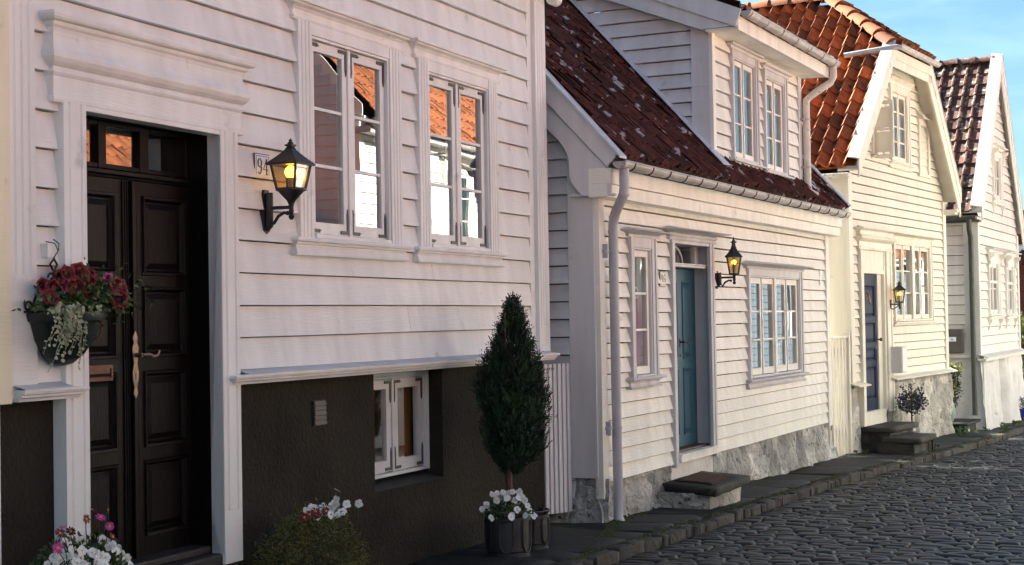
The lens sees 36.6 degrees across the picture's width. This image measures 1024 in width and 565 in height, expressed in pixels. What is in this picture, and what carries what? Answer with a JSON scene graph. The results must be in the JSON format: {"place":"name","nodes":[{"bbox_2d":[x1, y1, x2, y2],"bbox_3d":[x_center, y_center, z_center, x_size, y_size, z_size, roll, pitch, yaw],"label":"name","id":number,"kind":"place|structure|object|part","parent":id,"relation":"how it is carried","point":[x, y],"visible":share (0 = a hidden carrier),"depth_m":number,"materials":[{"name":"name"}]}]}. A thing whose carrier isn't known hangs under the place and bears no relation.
{"place":"outdoors","nodes":[
{"label":"outdoors","id":0,"kind":"place"},
{"bbox_2d":[408,418,1023,564],"bbox_3d":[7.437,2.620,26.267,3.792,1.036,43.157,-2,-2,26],"label":"pavement","id":1,"kind":"structure","parent":0,"point":[566,543],"depth_m":13.39,"materials":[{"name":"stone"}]},
{"bbox_2d":[29,505,133,564],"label":"potted flowers","id":2,"kind":"object","parent":1,"relation":"on","point":[59,554],"visible":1,"depth_m":7.10,"materials":[{"name":"white plant"}]},
{"bbox_2d":[251,489,382,564],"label":"potted bush","id":3,"kind":"object","parent":1,"relation":"on","point":[312,514],"visible":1,"depth_m":9.08,"materials":[{"name":"green plant"}]},
{"bbox_2d":[469,291,557,557],"bbox_3d":[0.014,1.017,11.312,0.642,1.940,0.679,-2,-2,24],"label":"potted conifer","id":4,"kind":"object","parent":1,"relation":"on","point":[511,438],"visible":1,"depth_m":11.19,"materials":[{"name":"plant"}]},
{"bbox_2d":[530,505,550,550],"bbox_3d":[0.143,1.823,11.556,0.328,0.336,0.304,-2,-2,26],"label":"potted plant","id":5,"kind":"object","parent":1,"relation":"on","point":[541,536],"visible":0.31,"depth_m":11.45,"materials":[{"name":"grey ceramic"}]},
{"bbox_2d":[657,471,749,508],"bbox_3d":[1.869,2.045,14.954,0.701,0.307,1.530,-2,-2,26],"label":"stone step","id":6,"kind":"object","parent":1,"relation":"on","point":[687,495],"visible":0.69,"depth_m":14.47,"materials":[{"name":"grey stone"}]},
{"bbox_2d":[674,472,734,484],"bbox_3d":[1.862,1.882,14.912,0.460,0.016,0.977,-2,-2,26],"label":"doormat","id":7,"kind":"object","parent":6,"relation":"on","point":[705,478],"visible":1,"depth_m":14.81,"materials":[{"name":"brown fabric"}]},
{"bbox_2d":[548,425,1023,564],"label":"moss","id":8,"kind":"object","parent":1,"relation":"on","point":[612,526],"visible":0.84,"depth_m":13.83,"materials":[{"name":"green plant"}]},
{"bbox_2d":[558,426,1023,564],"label":"kerb","id":9,"kind":"structure","parent":1,"relation":"on","point":[614,554],"depth_m":14.53,"materials":[{"name":"stone"}]},
{"bbox_2d":[831,332,852,455],"bbox_3d":[4.463,1.532,21.096,0.100,1.700,0.970,-2,-2,26],"label":"picket fence","id":10,"kind":"object","parent":1,"relation":"on","point":[841,435],"visible":0.87,"depth_m":21.19,"materials":[{"name":"beige paint"}]},
{"bbox_2d":[742,0,961,452],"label":"half hipped house","id":11,"kind":"structure","parent":1,"relation":"on","point":[883,162],"depth_m":23.33,"materials":[{"name":"beige paint"}]},
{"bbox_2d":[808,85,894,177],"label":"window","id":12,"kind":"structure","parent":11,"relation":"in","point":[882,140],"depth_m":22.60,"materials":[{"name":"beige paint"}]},
{"bbox_2d":[864,274,882,410],"bbox_3d":[5.198,0.864,22.451,0.147,1.985,0.820,-2,-2,30],"label":"door leaf","id":13,"kind":"structure","parent":11,"relation":"in","point":[871,339],"depth_m":22.59,"materials":[{"name":"blue paint"}]},
{"bbox_2d":[853,75,915,187],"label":"window","id":14,"kind":"structure","parent":11,"relation":"in","point":[898,91],"depth_m":24.02,"materials":[{"name":"beige paint"}]},
{"bbox_2d":[890,281,905,309],"bbox_3d":[5.734,0.190,23.079,0.198,0.435,0.311,0,-2,-41],"label":"wall lantern","id":15,"kind":"object","parent":11,"relation":"attached to","point":[898,287],"depth_m":23.03,"materials":[{"name":"black metal"}]},
{"bbox_2d":[891,346,907,372],"bbox_3d":[5.764,1.153,23.165,0.226,0.392,0.282,-2,-2,30],"label":"meter cabinet","id":16,"kind":"object","parent":11,"relation":"attached to","point":[898,359],"visible":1,"depth_m":23.05,"materials":[{"name":"grey metal"}]},
{"bbox_3d":[5.764,1.147,23.165,0.226,0.380,0.282,-2,-2,30],"label":"cabinet door","id":17,"kind":"part","parent":16,"relation":"part of","materials":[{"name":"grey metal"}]},
{"bbox_2d":[892,233,940,337],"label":"window","id":18,"kind":"structure","parent":11,"relation":"in","point":[912,255],"depth_m":24.26,"materials":[{"name":"beige paint"}]},
{"bbox_2d":[915,109,931,178],"bbox_3d":[6.677,-2.238,25.014,0.160,1.090,0.700,-2,-2,30],"label":"blind window","id":19,"kind":"structure","parent":11,"relation":"in","point":[920,114],"depth_m":24.95,"materials":[{"name":"beige paint"}]},
{"bbox_2d":[861,421,936,453],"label":"stone steps","id":20,"kind":"structure","parent":1,"relation":"on","point":[891,437],"depth_m":21.82,"materials":[{"name":"grey stone"}]},
{"bbox_2d":[895,383,928,432],"bbox_3d":[5.919,1.965,23.001,0.484,0.966,0.589,-2,-2,30],"label":"potted standard","id":21,"kind":"object","parent":20,"relation":"on","point":[915,400],"visible":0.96,"depth_m":22.94,"materials":[{"name":"green plant"}]},
{"bbox_2d":[851,420,1020,454],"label":"weeds","id":22,"kind":"object","parent":1,"relation":"on","point":[966,431],"visible":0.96,"depth_m":25.95,"materials":[{"name":"green plant"}]},
{"bbox_2d":[952,418,980,432],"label":"stone platform","id":23,"kind":"structure","parent":1,"relation":"on","point":[969,424],"depth_m":26.79,"materials":[{"name":"stone"}]},
{"bbox_2d":[949,361,963,421],"bbox_3d":[7.568,1.887,26.912,0.563,1.054,0.760,-2,-2,46],"label":"leafy shrub","id":24,"kind":"object","parent":23,"relation":"on","point":[957,383],"visible":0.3,"depth_m":26.80,"materials":[{"name":"green plant"}]},
{"bbox_2d":[933,53,1023,429],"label":"steep gable house","id":25,"kind":"structure","parent":1,"relation":"on","point":[982,247],"depth_m":29.00,"materials":[{"name":"white paint"}]},
{"bbox_2d":[948,329,963,352],"bbox_3d":[7.886,1.045,27.629,0.300,0.430,0.139,-2,-2,26],"label":"mailbox","id":26,"kind":"object","parent":25,"relation":"attached to","point":[956,340],"visible":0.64,"depth_m":27.56,"materials":[{"name":"brown paint"}]},
{"bbox_2d":[948,330,961,351],"bbox_3d":[7.862,1.042,27.579,0.280,0.405,0.010,-2,-2,26],"label":"box door","id":27,"kind":"structure","parent":26,"relation":"in","point":[955,346],"depth_m":27.55,"materials":[{"name":"brown paint"}]},
{"bbox_2d":[947,247,1006,330],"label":"window","id":28,"kind":"structure","parent":25,"relation":"in","point":[994,257],"depth_m":29.03,"materials":[{"name":"white paint"}]},
{"bbox_2d":[946,143,1008,218],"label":"window","id":29,"kind":"structure","parent":25,"relation":"in","point":[997,161],"depth_m":29.73,"materials":[{"name":"white paint"}]},
{"bbox_2d":[1001,251,1020,328],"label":"window","id":30,"kind":"structure","parent":25,"relation":"in","point":[1010,262],"depth_m":30.93,"materials":[{"name":"white paint"}]},
{"bbox_2d":[1019,396,1023,418],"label":"potted lobelia","id":31,"kind":"object","parent":1,"relation":"on","point":[1022,411],"visible":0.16,"depth_m":31.15,"materials":[{"name":"blue ceramic"}]},
{"bbox_2d":[1020,311,1023,378],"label":"hedge","id":32,"kind":"object","parent":1,"relation":"on","point":[1022,325],"visible":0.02,"depth_m":37.75,"materials":[{"name":"green plant"}]},
{"bbox_2d":[595,0,1023,214],"label":"sky","id":33,"kind":"structure","parent":0,"point":[946,29],"materials":[{"name":"blue"}]},
{"bbox_2d":[612,433,1023,564],"bbox_3d":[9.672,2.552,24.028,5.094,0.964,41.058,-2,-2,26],"label":"road","id":34,"kind":"structure","parent":0,"point":[895,518],"depth_m":13.49,"materials":[{"name":"grey stone"}]},
{"bbox_3d":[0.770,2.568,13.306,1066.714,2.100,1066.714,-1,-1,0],"label":"ground","id":35,"kind":"structure","parent":0,"visible":0},
{"bbox_2d":[0,0,11,404],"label":"cream house","id":36,"kind":"structure","parent":35,"relation":"on","point":[5,314],"depth_m":7.15,"materials":[{"name":"white paint"}]},
{"bbox_2d":[0,0,561,564],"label":"white house","id":37,"kind":"structure","parent":35,"relation":"on","point":[234,388],"depth_m":9.34,"materials":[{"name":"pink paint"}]},
{"bbox_2d":[12,239,152,370],"bbox_3d":[-2.063,0.108,7.540,0.411,0.637,0.964,-2,-2,24],"label":"hanging basket","id":38,"kind":"object","parent":37,"relation":"attached to","point":[67,327],"visible":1,"depth_m":7.40,"materials":[{"name":"black plastic"}]},
{"bbox_2d":[87,176,129,562],"bbox_3d":[-2.182,0.464,8.072,0.052,2.035,0.580,-2,-2,24],"label":"door leaf","id":39,"kind":"structure","parent":37,"relation":"in","point":[104,210],"depth_m":8.16,"materials":[{"name":"black wood"}]},
{"bbox_2d":[132,181,192,555],"bbox_3d":[-1.922,0.471,8.561,0.133,2.035,0.567,-2,-2,24],"label":"door leaf","id":40,"kind":"structure","parent":37,"relation":"in","point":[162,350],"depth_m":8.61,"materials":[{"name":"black wood"}]},
{"bbox_2d":[253,153,269,180],"bbox_3d":[-1.490,-0.691,9.242,0.013,0.155,0.165,-2,-2,24],"label":"number plate","id":41,"kind":"object","parent":37,"relation":"attached to","point":[260,165],"visible":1,"depth_m":9.23,"materials":[{"name":"white ceramic"}]},
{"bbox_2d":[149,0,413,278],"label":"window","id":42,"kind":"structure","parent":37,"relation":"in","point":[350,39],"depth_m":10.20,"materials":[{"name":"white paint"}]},
{"bbox_2d":[259,138,315,233],"bbox_3d":[-1.356,-0.573,9.217,0.312,0.565,0.215,-2,-2,24],"label":"wall lantern","id":43,"kind":"object","parent":37,"relation":"attached to","point":[290,158],"depth_m":9.18,"materials":[{"name":"black metal"}]},
{"bbox_2d":[373,370,429,478],"bbox_3d":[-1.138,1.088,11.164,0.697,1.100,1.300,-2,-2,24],"label":"window","id":44,"kind":"structure","parent":37,"relation":"in","point":[397,457],"depth_m":11.31,"materials":[{"name":"white paint"}]},
{"bbox_2d":[313,37,508,282],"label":"window","id":45,"kind":"structure","parent":37,"relation":"in","point":[456,101],"depth_m":11.66,"materials":[{"name":"white paint"}]},
{"bbox_2d":[543,363,571,513],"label":"plank gate","id":46,"kind":"structure","parent":37,"relation":"attached to","point":[558,475],"depth_m":13.32,"materials":[{"name":"white paint"}]},
{"bbox_2d":[543,0,851,522],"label":"dormer house","id":47,"kind":"structure","parent":35,"relation":"on","point":[675,150],"depth_m":16.09,"materials":[{"name":"beige paint"}]},
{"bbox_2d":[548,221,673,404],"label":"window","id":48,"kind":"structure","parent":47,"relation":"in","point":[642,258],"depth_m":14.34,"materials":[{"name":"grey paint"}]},
{"bbox_2d":[659,271,665,286],"bbox_3d":[1.440,-0.034,14.801,0.013,0.145,0.170,-2,-2,26],"label":"number plate","id":49,"kind":"object","parent":47,"relation":"attached to","point":[662,276],"visible":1,"depth_m":14.78,"materials":[{"name":"beige ceramic"}]},
{"bbox_2d":[676,269,697,446],"bbox_3d":[1.679,0.760,15.635,0.105,1.795,1.135,-2,-2,26],"label":"door leaf","id":50,"kind":"structure","parent":47,"relation":"in","point":[685,282],"depth_m":15.89,"materials":[{"name":"blue paint"}]},
{"bbox_2d":[642,31,766,192],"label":"window","id":51,"kind":"structure","parent":47,"relation":"in","point":[744,98],"depth_m":17.33,"materials":[{"name":"grey paint"}]},
{"bbox_2d":[715,237,742,288],"bbox_3d":[2.270,-0.208,16.247,0.313,0.540,0.202,-2,-2,26],"label":"wall lantern","id":52,"kind":"object","parent":47,"relation":"attached to","point":[733,253],"depth_m":16.21,"materials":[{"name":"black metal"}]},
{"bbox_2d":[676,249,813,400],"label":"window","id":53,"kind":"structure","parent":47,"relation":"in","point":[774,291],"depth_m":18.21,"materials":[{"name":"grey paint"}]},
{"bbox_2d":[722,62,794,201],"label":"window","id":54,"kind":"structure","parent":47,"relation":"in","point":[775,125],"depth_m":18.49,"materials":[{"name":"grey paint"}]},
{"bbox_2d":[1017,210,1023,376],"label":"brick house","id":55,"kind":"structure","parent":35,"relation":"on","point":[1021,276],"depth_m":41.56,"materials":[{"name":"red brick"}]}
]}

